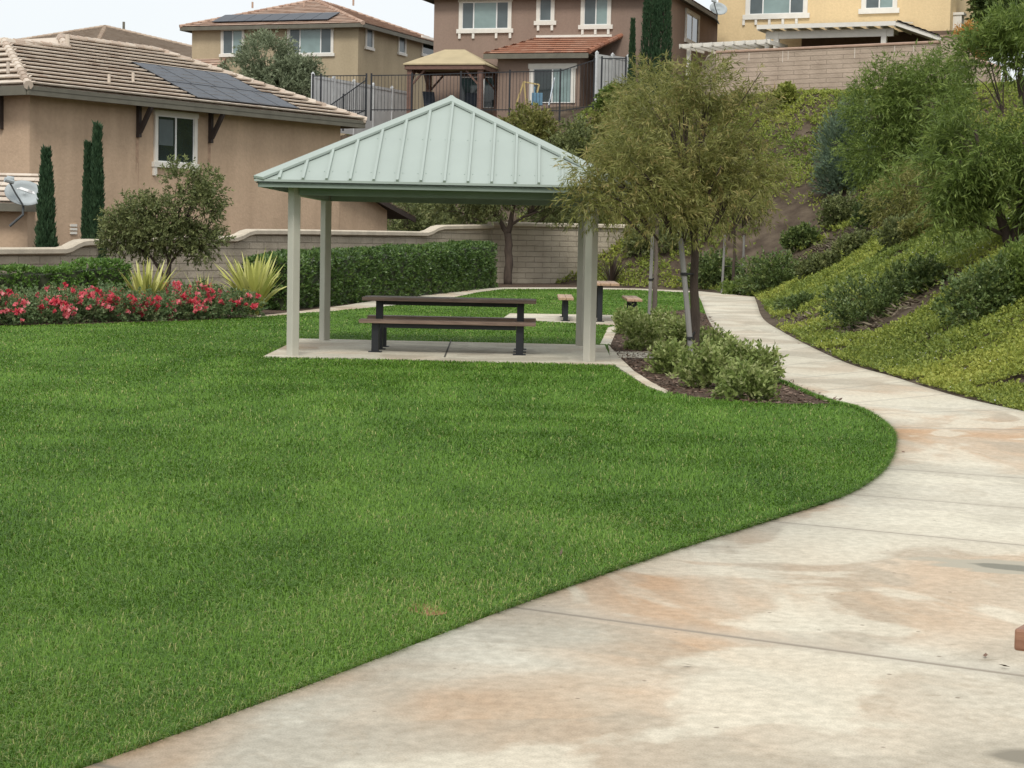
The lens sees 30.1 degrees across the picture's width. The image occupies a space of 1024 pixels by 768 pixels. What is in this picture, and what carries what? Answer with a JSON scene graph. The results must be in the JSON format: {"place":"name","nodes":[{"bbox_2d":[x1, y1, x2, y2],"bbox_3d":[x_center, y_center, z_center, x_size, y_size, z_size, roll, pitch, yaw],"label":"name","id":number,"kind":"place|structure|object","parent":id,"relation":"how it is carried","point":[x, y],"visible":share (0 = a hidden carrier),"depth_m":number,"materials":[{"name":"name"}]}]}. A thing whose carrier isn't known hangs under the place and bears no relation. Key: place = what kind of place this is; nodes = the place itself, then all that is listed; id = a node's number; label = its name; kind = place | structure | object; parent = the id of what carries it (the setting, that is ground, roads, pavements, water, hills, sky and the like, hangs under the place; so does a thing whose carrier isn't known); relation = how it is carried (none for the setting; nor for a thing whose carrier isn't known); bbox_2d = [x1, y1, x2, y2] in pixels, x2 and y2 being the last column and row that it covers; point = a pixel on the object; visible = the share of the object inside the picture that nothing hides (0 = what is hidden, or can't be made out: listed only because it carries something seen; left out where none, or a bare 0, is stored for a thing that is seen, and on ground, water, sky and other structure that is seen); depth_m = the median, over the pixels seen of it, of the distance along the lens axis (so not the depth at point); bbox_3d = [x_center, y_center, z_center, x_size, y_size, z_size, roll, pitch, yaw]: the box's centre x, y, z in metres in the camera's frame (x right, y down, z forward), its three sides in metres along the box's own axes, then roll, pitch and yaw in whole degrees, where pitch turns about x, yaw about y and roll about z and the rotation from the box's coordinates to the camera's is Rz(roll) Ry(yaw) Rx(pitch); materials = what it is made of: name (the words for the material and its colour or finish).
{"place":"outdoors","nodes":[
{"label":"outdoors","id":0,"kind":"place"},
{"bbox_2d":[0,288,899,767],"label":"lawn","id":1,"kind":"structure","parent":0,"point":[788,505],"depth_m":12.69,"materials":[{"name":"green plant"}]},
{"bbox_2d":[0,0,1023,80],"label":"sky","id":2,"kind":"structure","parent":0,"point":[18,18],"materials":[{"name":"white"}]},
{"bbox_2d":[14,88,1023,410],"bbox_3d":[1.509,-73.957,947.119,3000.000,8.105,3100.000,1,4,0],"label":"ground","id":3,"kind":"structure","parent":0,"point":[794,210],"depth_m":71.29,"materials":[{"name":"soil"}]},
{"bbox_2d":[0,173,39,246],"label":"tan wing","id":4,"kind":"structure","parent":3,"relation":"on","point":[20,232],"depth_m":49.77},
{"bbox_2d":[4,176,38,226],"bbox_3d":[-12.554,-4.654,48.602,1.069,1.298,0.617,-2,5,-38],"label":"satellite dish","id":5,"kind":"object","parent":4,"relation":"attached to","point":[22,192],"visible":0.91,"depth_m":48.61,"materials":[{"name":"grey metal"}]},
{"bbox_2d":[34,144,58,246],"bbox_3d":[-11.342,-3.903,46.347,0.767,3.938,0.755,1,4,0],"label":"cypress","id":6,"kind":"object","parent":3,"relation":"on","point":[45,229],"visible":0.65,"depth_m":46.18,"materials":[{"name":"green plant"}]},
{"bbox_2d":[80,140,92,238],"bbox_3d":[-10.562,-4.061,47.448,0.469,4.118,0.464,1,4,0],"label":"cypress","id":7,"kind":"object","parent":3,"relation":"on","point":[86,195],"visible":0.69,"depth_m":47.28,"materials":[{"name":"green plant"}]},
{"bbox_2d":[87,119,107,267],"bbox_3d":[-10.319,-4.280,47.333,0.522,4.582,0.529,3,5,26],"label":"cypress","id":8,"kind":"object","parent":3,"relation":"on","point":[97,190],"visible":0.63,"depth_m":47.17,"materials":[{"name":"green plant"}]},
{"bbox_2d":[17,22,191,58],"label":"dun roof house","id":9,"kind":"structure","parent":3,"relation":"on","point":[108,32],"depth_m":132.02,"materials":[{"name":"beige paint"}]},
{"bbox_2d":[0,308,271,325],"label":"rose bed","id":10,"kind":"object","parent":3,"relation":"on","point":[111,321],"visible":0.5,"depth_m":34.28,"materials":[{"name":"brown soil"}]},
{"bbox_2d":[0,284,39,325],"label":"rose bush","id":11,"kind":"object","parent":10,"relation":"on","point":[8,312],"visible":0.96,"depth_m":31.98,"materials":[{"name":"green plant"}]},
{"bbox_2d":[3,287,81,325],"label":"rose bush","id":12,"kind":"object","parent":10,"relation":"on","point":[55,302],"visible":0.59,"depth_m":32.61,"materials":[{"name":"red plant"}]},
{"bbox_2d":[0,256,133,296],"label":"hedge","id":13,"kind":"object","parent":10,"relation":"on","point":[72,272],"visible":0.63,"depth_m":37.44,"materials":[{"name":"green plant"}]},
{"bbox_2d":[36,283,108,322],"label":"rose bush","id":14,"kind":"object","parent":10,"relation":"on","point":[79,299],"visible":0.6,"depth_m":33.36,"materials":[{"name":"green plant"}]},
{"bbox_2d":[71,280,146,321],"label":"rose bush","id":15,"kind":"object","parent":10,"relation":"on","point":[108,299],"visible":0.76,"depth_m":33.92,"materials":[{"name":"red plant"}]},
{"bbox_2d":[112,285,180,322],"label":"rose bush","id":16,"kind":"object","parent":10,"relation":"on","point":[148,302],"visible":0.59,"depth_m":34.61,"materials":[{"name":"green plant"}]},
{"bbox_2d":[119,257,178,295],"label":"flax plant","id":17,"kind":"object","parent":10,"relation":"on","point":[155,286],"visible":0.47,"depth_m":35.64,"materials":[{"name":"yellow plant"}]},
{"bbox_2d":[93,153,235,290],"bbox_3d":[-7.829,-3.447,42.883,3.277,3.508,1.835,1,4,0],"label":"tree","id":18,"kind":"object","parent":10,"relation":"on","point":[136,231],"visible":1,"depth_m":42.64,"materials":[{"name":"green plant"}]},
{"bbox_2d":[143,288,216,320],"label":"rose bush","id":19,"kind":"object","parent":10,"relation":"on","point":[196,305],"visible":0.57,"depth_m":35.22,"materials":[{"name":"green plant"}]},
{"bbox_2d":[176,277,236,318],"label":"rose bush","id":20,"kind":"object","parent":10,"relation":"on","point":[211,296],"visible":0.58,"depth_m":35.90,"materials":[{"name":"green plant"}]},
{"bbox_2d":[206,286,270,318],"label":"rose bush","id":21,"kind":"object","parent":10,"relation":"on","point":[242,303],"visible":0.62,"depth_m":36.50,"materials":[{"name":"green plant"}]},
{"bbox_2d":[203,248,286,314],"bbox_3d":[-5.336,-2.065,38.097,1.820,1.360,2.154,1,4,0],"label":"flax plant","id":22,"kind":"object","parent":10,"relation":"on","point":[255,278],"visible":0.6,"depth_m":38.00,"materials":[{"name":"yellow plant"}]},
{"bbox_2d":[0,33,415,245],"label":"tan house","id":23,"kind":"structure","parent":3,"relation":"on","point":[151,108],"depth_m":58.59,"materials":[{"name":"paint"}]},
{"bbox_2d":[152,109,199,174],"bbox_3d":[-10.317,-7.370,58.474,0.109,1.984,2.044,4,5,32],"label":"window","id":24,"kind":"structure","parent":23,"relation":"in","point":[175,132],"depth_m":58.40,"materials":[{"name":"white glass"}]},
{"bbox_2d":[0,224,493,292],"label":"garden wall","id":25,"kind":"structure","parent":3,"relation":"on","point":[248,242],"depth_m":53.44,"materials":[{"name":"beige concrete"}]},
{"bbox_2d":[217,27,328,97],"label":"olive tree","id":26,"kind":"object","parent":3,"relation":"on","point":[291,69],"visible":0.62,"depth_m":95.10,"materials":[{"name":"green plant"}]},
{"bbox_2d":[179,0,433,135],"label":"olive house","id":27,"kind":"structure","parent":3,"relation":"on","point":[340,40],"depth_m":106.38,"materials":[{"name":"paint"}]},
{"bbox_2d":[219,29,245,56],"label":"window","id":28,"kind":"structure","parent":27,"relation":"in","point":[229,38],"depth_m":106.53,"materials":[{"name":"white glass"}]},
{"bbox_2d":[287,28,334,56],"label":"window","id":29,"kind":"structure","parent":27,"relation":"in","point":[320,41],"depth_m":104.77,"materials":[{"name":"white glass"}]},
{"bbox_2d":[311,72,406,134],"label":"vinyl fence","id":30,"kind":"object","parent":3,"relation":"on","point":[379,117],"visible":0.55,"depth_m":95.98,"materials":[{"name":"white plastic"}]},
{"bbox_2d":[387,203,454,230],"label":"bushy tree","id":31,"kind":"object","parent":3,"relation":"on","point":[424,223],"visible":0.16,"depth_m":75.23,"materials":[{"name":"green plant"}]},
{"bbox_2d":[234,284,623,314],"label":"hedge bed","id":32,"kind":"object","parent":3,"relation":"on","point":[499,286],"visible":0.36,"depth_m":66.99,"materials":[{"name":"brown soil"}]},
{"bbox_2d":[241,239,497,310],"bbox_3d":[-3.156,-3.196,52.296,1.477,1.667,23.881,2,4,10],"label":"hedge","id":33,"kind":"object","parent":32,"relation":"on","point":[358,273],"visible":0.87,"depth_m":49.43,"materials":[{"name":"green plant"}]},
{"bbox_2d":[421,203,578,283],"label":"wall tree","id":34,"kind":"object","parent":32,"relation":"on","point":[485,210],"visible":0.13,"depth_m":68.66,"materials":[{"name":"green plant"}]},
{"bbox_2d":[265,338,612,364],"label":"pavilion slab","id":35,"kind":"structure","parent":3,"relation":"on","point":[456,352],"depth_m":26.76,"materials":[{"name":"concrete"}]},
{"bbox_2d":[253,95,631,361],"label":"picnic pavilion","id":36,"kind":"structure","parent":35,"relation":"on","point":[451,149],"depth_m":25.16,"materials":[{"name":"green paint"}]},
{"bbox_2d":[359,318,535,354],"bbox_3d":[-0.894,-0.651,26.367,2.440,0.455,0.300,1,4,1],"label":"picnic bench","id":37,"kind":"object","parent":35,"relation":"on","point":[377,324],"visible":1,"depth_m":26.31,"materials":[{"name":"brown wood"}]},
{"bbox_2d":[362,295,535,352],"bbox_3d":[-0.882,-0.848,27.014,2.440,0.750,0.740,1,4,1],"label":"picnic table","id":38,"kind":"object","parent":35,"relation":"on","point":[381,301],"visible":0.88,"depth_m":26.95,"materials":[{"name":"brown wood"}]},
{"bbox_2d":[367,315,535,349],"bbox_3d":[-0.876,-0.750,27.683,2.440,0.455,0.300,1,4,1],"label":"picnic bench","id":39,"kind":"object","parent":35,"relation":"on","point":[443,318],"visible":0.48,"depth_m":27.52,"materials":[{"name":"brown wood"}]},
{"bbox_2d":[403,49,498,117],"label":"gazebo","id":40,"kind":"object","parent":3,"relation":"on","point":[452,61],"visible":0.75,"depth_m":90.78,"materials":[{"name":"beige fabric"}]},
{"bbox_2d":[401,203,504,225],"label":"bushy tree","id":41,"kind":"object","parent":3,"relation":"on","point":[468,220],"visible":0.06,"depth_m":77.34,"materials":[{"name":"green plant"}]},
{"bbox_2d":[370,58,594,120],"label":"iron fence","id":42,"kind":"object","parent":3,"relation":"on","point":[460,73],"visible":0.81,"depth_m":87.21,"materials":[{"name":"black metal"}]},
{"bbox_2d":[258,287,751,316],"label":"footpath","id":43,"kind":"structure","parent":3,"relation":"on","point":[368,304],"depth_m":55.97,"materials":[{"name":"concrete"}]},
{"bbox_2d":[498,99,562,142],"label":"shrub","id":44,"kind":"object","parent":3,"relation":"on","point":[533,124],"visible":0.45,"depth_m":84.93,"materials":[{"name":"green plant"}]},
{"bbox_2d":[84,295,1023,767],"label":"footpath","id":45,"kind":"structure","parent":3,"relation":"on","point":[870,625],"depth_m":7.35,"materials":[{"name":"concrete"}]},
{"bbox_2d":[504,313,614,325],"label":"table slab","id":46,"kind":"structure","parent":3,"relation":"on","point":[607,319],"depth_m":39.42,"materials":[{"name":"concrete"}]},
{"bbox_2d":[487,222,637,283],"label":"garden wall","id":47,"kind":"structure","parent":3,"relation":"on","point":[542,253],"depth_m":71.11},
{"bbox_2d":[423,0,717,119],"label":"brown house","id":48,"kind":"structure","parent":3,"relation":"on","point":[528,35],"depth_m":92.93,"materials":[{"name":"paint"}]},
{"bbox_2d":[459,76,493,107],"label":"window","id":49,"kind":"structure","parent":48,"relation":"in","point":[468,85],"depth_m":94.38,"materials":[{"name":"grey glass"}]},
{"bbox_2d":[456,0,512,38],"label":"window","id":50,"kind":"structure","parent":48,"relation":"in","point":[475,16],"depth_m":94.08,"materials":[{"name":"white glass"}]},
{"bbox_2d":[534,0,556,30],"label":"window","id":51,"kind":"structure","parent":48,"relation":"in","point":[545,9],"depth_m":93.17,"materials":[{"name":"white plastic"}]},
{"bbox_2d":[528,63,576,102],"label":"window","id":52,"kind":"structure","parent":48,"relation":"in","point":[538,76],"depth_m":91.32,"materials":[{"name":"white glass"}]},
{"bbox_2d":[578,0,612,34],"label":"window","id":53,"kind":"structure","parent":48,"relation":"in","point":[595,14],"depth_m":92.44,"materials":[{"name":"white glass"}]},
{"bbox_2d":[684,8,699,43],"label":"window","id":54,"kind":"structure","parent":48,"relation":"in","point":[692,20],"depth_m":96.66,"materials":[{"name":"white glass"}]},
{"bbox_2d":[543,111,598,160],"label":"shrub","id":55,"kind":"object","parent":3,"relation":"on","point":[571,138],"visible":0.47,"depth_m":80.90,"materials":[{"name":"green plant"}]},
{"bbox_2d":[584,99,631,149],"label":"shrub","id":56,"kind":"object","parent":3,"relation":"on","point":[595,119],"visible":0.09,"depth_m":81.83,"materials":[{"name":"green plant"}]},
{"bbox_2d":[594,51,628,99],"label":"vinyl fence","id":57,"kind":"object","parent":3,"relation":"on","point":[610,63],"visible":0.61,"depth_m":90.29,"materials":[{"name":"white plastic"}]},
{"bbox_2d":[608,345,667,393],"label":"kerb","id":58,"kind":"structure","parent":3,"relation":"on","point":[616,360],"depth_m":23.56,"materials":[{"name":"concrete"}]},
{"bbox_2d":[637,0,659,96],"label":"cypress","id":59,"kind":"object","parent":3,"relation":"on","point":[649,13],"visible":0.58,"depth_m":89.22,"materials":[{"name":"green plant"}]},
{"bbox_2d":[620,218,689,257],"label":"shrub","id":60,"kind":"object","parent":3,"relation":"on","point":[665,247],"visible":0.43,"depth_m":70.89,"materials":[{"name":"green plant"}]},
{"bbox_2d":[653,0,672,93],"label":"cypress","id":61,"kind":"object","parent":3,"relation":"on","point":[663,12],"visible":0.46,"depth_m":89.06,"materials":[{"name":"green plant"}]},
{"bbox_2d":[610,310,715,345],"bbox_3d":[3.088,-1.168,37.490,1.992,0.001,18.953,1,4,4],"label":"bed","id":62,"kind":"object","parent":3,"relation":"on","point":[617,335],"visible":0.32,"depth_m":37.07,"materials":[{"name":"brown soil"}]},
{"bbox_2d":[611,303,643,333],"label":"variegated shrub","id":63,"kind":"object","parent":62,"relation":"on","point":[616,316],"visible":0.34,"depth_m":33.28,"materials":[{"name":"green plant"}]},
{"bbox_2d":[572,50,742,310],"bbox_3d":[2.885,-3.885,37.829,3.701,5.565,2.905,1,4,0],"label":"willowy tree","id":64,"kind":"object","parent":62,"relation":"on","point":[656,232],"visible":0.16,"depth_m":37.63,"materials":[{"name":"green plant"}]},
{"bbox_2d":[660,314,701,345],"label":"variegated shrub","id":65,"kind":"object","parent":62,"relation":"on","point":[671,332],"visible":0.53,"depth_m":29.72,"materials":[{"name":"green plant"}]},
{"bbox_2d":[677,247,746,289],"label":"shrub","id":66,"kind":"object","parent":3,"relation":"on","point":[709,270],"visible":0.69,"depth_m":67.83,"materials":[{"name":"green plant"}]},
{"bbox_2d":[610,309,841,403],"bbox_3d":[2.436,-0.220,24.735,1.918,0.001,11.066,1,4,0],"label":"front bed","id":67,"kind":"object","parent":3,"relation":"on","point":[701,394],"visible":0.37,"depth_m":20.95,"materials":[{"name":"brown soil"}]},
{"bbox_2d":[616,311,670,350],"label":"variegated shrub","id":68,"kind":"object","parent":67,"relation":"on","point":[651,331],"visible":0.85,"depth_m":28.34,"materials":[{"name":"green plant"}]},
{"bbox_2d":[642,337,686,374],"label":"variegated shrub","id":69,"kind":"object","parent":67,"relation":"on","point":[664,354],"visible":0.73,"depth_m":23.30,"materials":[{"name":"green plant"}]},
{"bbox_2d":[546,48,801,349],"bbox_3d":[2.097,-2.270,24.669,3.370,4.297,2.686,1,4,0],"label":"willowy tree","id":70,"kind":"object","parent":67,"relation":"on","point":[677,177],"visible":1,"depth_m":24.63,"materials":[{"name":"green plant"}]},
{"bbox_2d":[678,238,694,354],"bbox_3d":[2.360,-1.023,24.978,0.230,1.782,0.435,5,6,40],"label":"tree stake","id":71,"kind":"object","parent":67,"relation":"on","point":[684,274],"visible":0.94,"depth_m":24.86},
{"bbox_2d":[665,334,732,388],"bbox_3d":[2.125,-0.145,21.233,0.826,0.843,0.787,1,4,0],"label":"variegated shrub","id":72,"kind":"object","parent":67,"relation":"on","point":[701,366],"visible":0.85,"depth_m":21.12,"materials":[{"name":"green plant"}]},
{"bbox_2d":[712,334,756,367],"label":"variegated shrub","id":73,"kind":"object","parent":67,"relation":"on","point":[733,349],"visible":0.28,"depth_m":22.13,"materials":[{"name":"green plant"}]},
{"bbox_2d":[705,356,782,401],"bbox_3d":[2.409,0.016,19.711,0.832,0.609,0.674,3,5,26],"label":"variegated shrub","id":74,"kind":"object","parent":67,"relation":"on","point":[733,381],"visible":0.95,"depth_m":19.59,"materials":[{"name":"green plant"}]},
{"bbox_2d":[732,338,788,384],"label":"variegated shrub","id":75,"kind":"object","parent":67,"relation":"on","point":[764,356],"visible":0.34,"depth_m":21.91,"materials":[{"name":"green plant"}]},
{"bbox_2d":[679,39,787,83],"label":"white pergola","id":76,"kind":"object","parent":3,"relation":"on","point":[734,45],"visible":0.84,"depth_m":89.53,"materials":[{"name":"white wood"}]},
{"bbox_2d":[700,167,780,280],"bbox_3d":[7.378,-5.181,63.786,3.302,4.379,2.776,1,4,0],"label":"young tree","id":77,"kind":"object","parent":3,"relation":"on","point":[747,212],"visible":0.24,"depth_m":63.74,"materials":[{"name":"green plant"}]},
{"bbox_2d":[733,245,801,295],"bbox_3d":[8.131,-3.364,59.515,2.456,1.976,2.174,1,4,0],"label":"shrub","id":78,"kind":"object","parent":3,"relation":"on","point":[766,276],"visible":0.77,"depth_m":59.24,"materials":[{"name":"green plant"}]},
{"bbox_2d":[516,80,1023,410],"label":"ground cover","id":79,"kind":"object","parent":3,"relation":"on","point":[888,353],"visible":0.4,"depth_m":32.05,"materials":[{"name":"green plant"}]},
{"bbox_2d":[772,291,815,315],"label":"shrub","id":80,"kind":"object","parent":3,"relation":"on","point":[800,298],"visible":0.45,"depth_m":42.53,"materials":[{"name":"green plant"}]},
{"bbox_2d":[779,221,822,252],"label":"shrub","id":81,"kind":"object","parent":3,"relation":"on","point":[803,234],"visible":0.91,"depth_m":67.30,"materials":[{"name":"green plant"}]},
{"bbox_2d":[792,249,840,279],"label":"shrub","id":82,"kind":"object","parent":3,"relation":"on","point":[818,261],"visible":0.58,"depth_m":54.52,"materials":[{"name":"green plant"}]},
{"bbox_2d":[812,189,862,229],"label":"shrub","id":83,"kind":"object","parent":3,"relation":"on","point":[837,208],"visible":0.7,"depth_m":68.42,"materials":[{"name":"green plant"}]},
{"bbox_2d":[716,34,960,95],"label":"retaining wall","id":84,"kind":"structure","parent":3,"relation":"on","point":[821,67],"depth_m":84.06,"materials":[{"name":"brick"}]},
{"bbox_2d":[807,93,882,196],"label":"blue green shrub","id":85,"kind":"object","parent":3,"relation":"on","point":[831,176],"visible":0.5,"depth_m":70.94,"materials":[{"name":"green plant"}]},
{"bbox_2d":[830,227,873,259],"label":"shrub","id":86,"kind":"object","parent":3,"relation":"on","point":[847,243],"visible":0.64,"depth_m":53.59,"materials":[{"name":"green plant"}]},
{"bbox_2d":[717,0,987,61],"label":"yellow house","id":87,"kind":"structure","parent":3,"relation":"on","point":[739,20],"depth_m":91.72,"materials":[{"name":"paint"}]},
{"bbox_2d":[742,0,809,24],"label":"window","id":88,"kind":"structure","parent":87,"relation":"in","point":[755,10],"depth_m":92.62,"materials":[{"name":"white glass"}]},
{"bbox_2d":[858,0,899,13],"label":"window","id":89,"kind":"structure","parent":87,"relation":"in","point":[867,6],"depth_m":90.56,"materials":[{"name":"white glass"}]},
{"bbox_2d":[737,87,970,331],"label":"dead twigs","id":90,"kind":"object","parent":3,"relation":"on","point":[907,302],"visible":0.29,"depth_m":38.52,"materials":[{"name":"brown plant"}]},
{"bbox_2d":[757,20,954,47],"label":"patio cover","id":91,"kind":"object","parent":3,"relation":"on","point":[816,35],"visible":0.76,"depth_m":88.51,"materials":[{"name":"white wood"}]},
{"bbox_2d":[818,270,919,329],"bbox_3d":[6.113,-1.391,32.227,1.826,1.115,1.558,1,4,0],"label":"shrub","id":92,"kind":"object","parent":3,"relation":"on","point":[867,303],"visible":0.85,"depth_m":32.07,"materials":[{"name":"green plant"}]},
{"bbox_2d":[850,193,905,229],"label":"shrub","id":93,"kind":"object","parent":3,"relation":"on","point":[861,216],"visible":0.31,"depth_m":64.64,"materials":[{"name":"green plant"}]},
{"bbox_2d":[873,211,919,247],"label":"shrub","id":94,"kind":"object","parent":3,"relation":"on","point":[891,234],"visible":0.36,"depth_m":45.16,"materials":[{"name":"green plant"}]},
{"bbox_2d":[858,157,948,230],"bbox_3d":[11.258,-5.054,51.634,3.786,2.333,2.742,1,4,0],"label":"shrub","id":95,"kind":"object","parent":3,"relation":"on","point":[907,176],"visible":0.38,"depth_m":51.52,"materials":[{"name":"green plant"}]},
{"bbox_2d":[828,34,986,211],"bbox_3d":[12.724,-8.333,61.689,5.116,5.999,3.788,1,4,0],"label":"slope tree","id":96,"kind":"object","parent":3,"relation":"on","point":[900,131],"visible":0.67,"depth_m":61.19,"materials":[{"name":"green plant"}]},
{"bbox_2d":[881,252,949,299],"bbox_3d":[6.865,-1.749,31.881,1.319,0.928,1.135,1,4,0],"label":"shrub","id":97,"kind":"object","parent":3,"relation":"on","point":[923,271],"visible":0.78,"depth_m":31.64,"materials":[{"name":"green plant"}]},
{"bbox_2d":[897,208,952,243],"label":"shrub","id":98,"kind":"object","parent":3,"relation":"on","point":[909,224],"visible":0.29,"depth_m":44.16,"materials":[{"name":"green plant"}]},
{"bbox_2d":[868,0,1023,255],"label":"slope tree","id":99,"kind":"object","parent":3,"relation":"on","point":[960,186],"visible":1,"depth_m":30.49,"materials":[{"name":"green plant"}]},
{"bbox_2d":[930,249,1022,329],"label":"shrub","id":100,"kind":"object","parent":3,"relation":"on","point":[990,298],"visible":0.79,"depth_m":26.19,"materials":[{"name":"green plant"}]},
{"bbox_2d":[961,0,1023,81],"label":"dark tree","id":101,"kind":"object","parent":3,"relation":"on","point":[979,7],"visible":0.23,"depth_m":89.48,"materials":[{"name":"green plant"}]},
{"bbox_2d":[979,234,1023,306],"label":"shrub","id":102,"kind":"object","parent":3,"relation":"on","point":[1017,252],"visible":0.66,"depth_m":26.06,"materials":[{"name":"green plant"}]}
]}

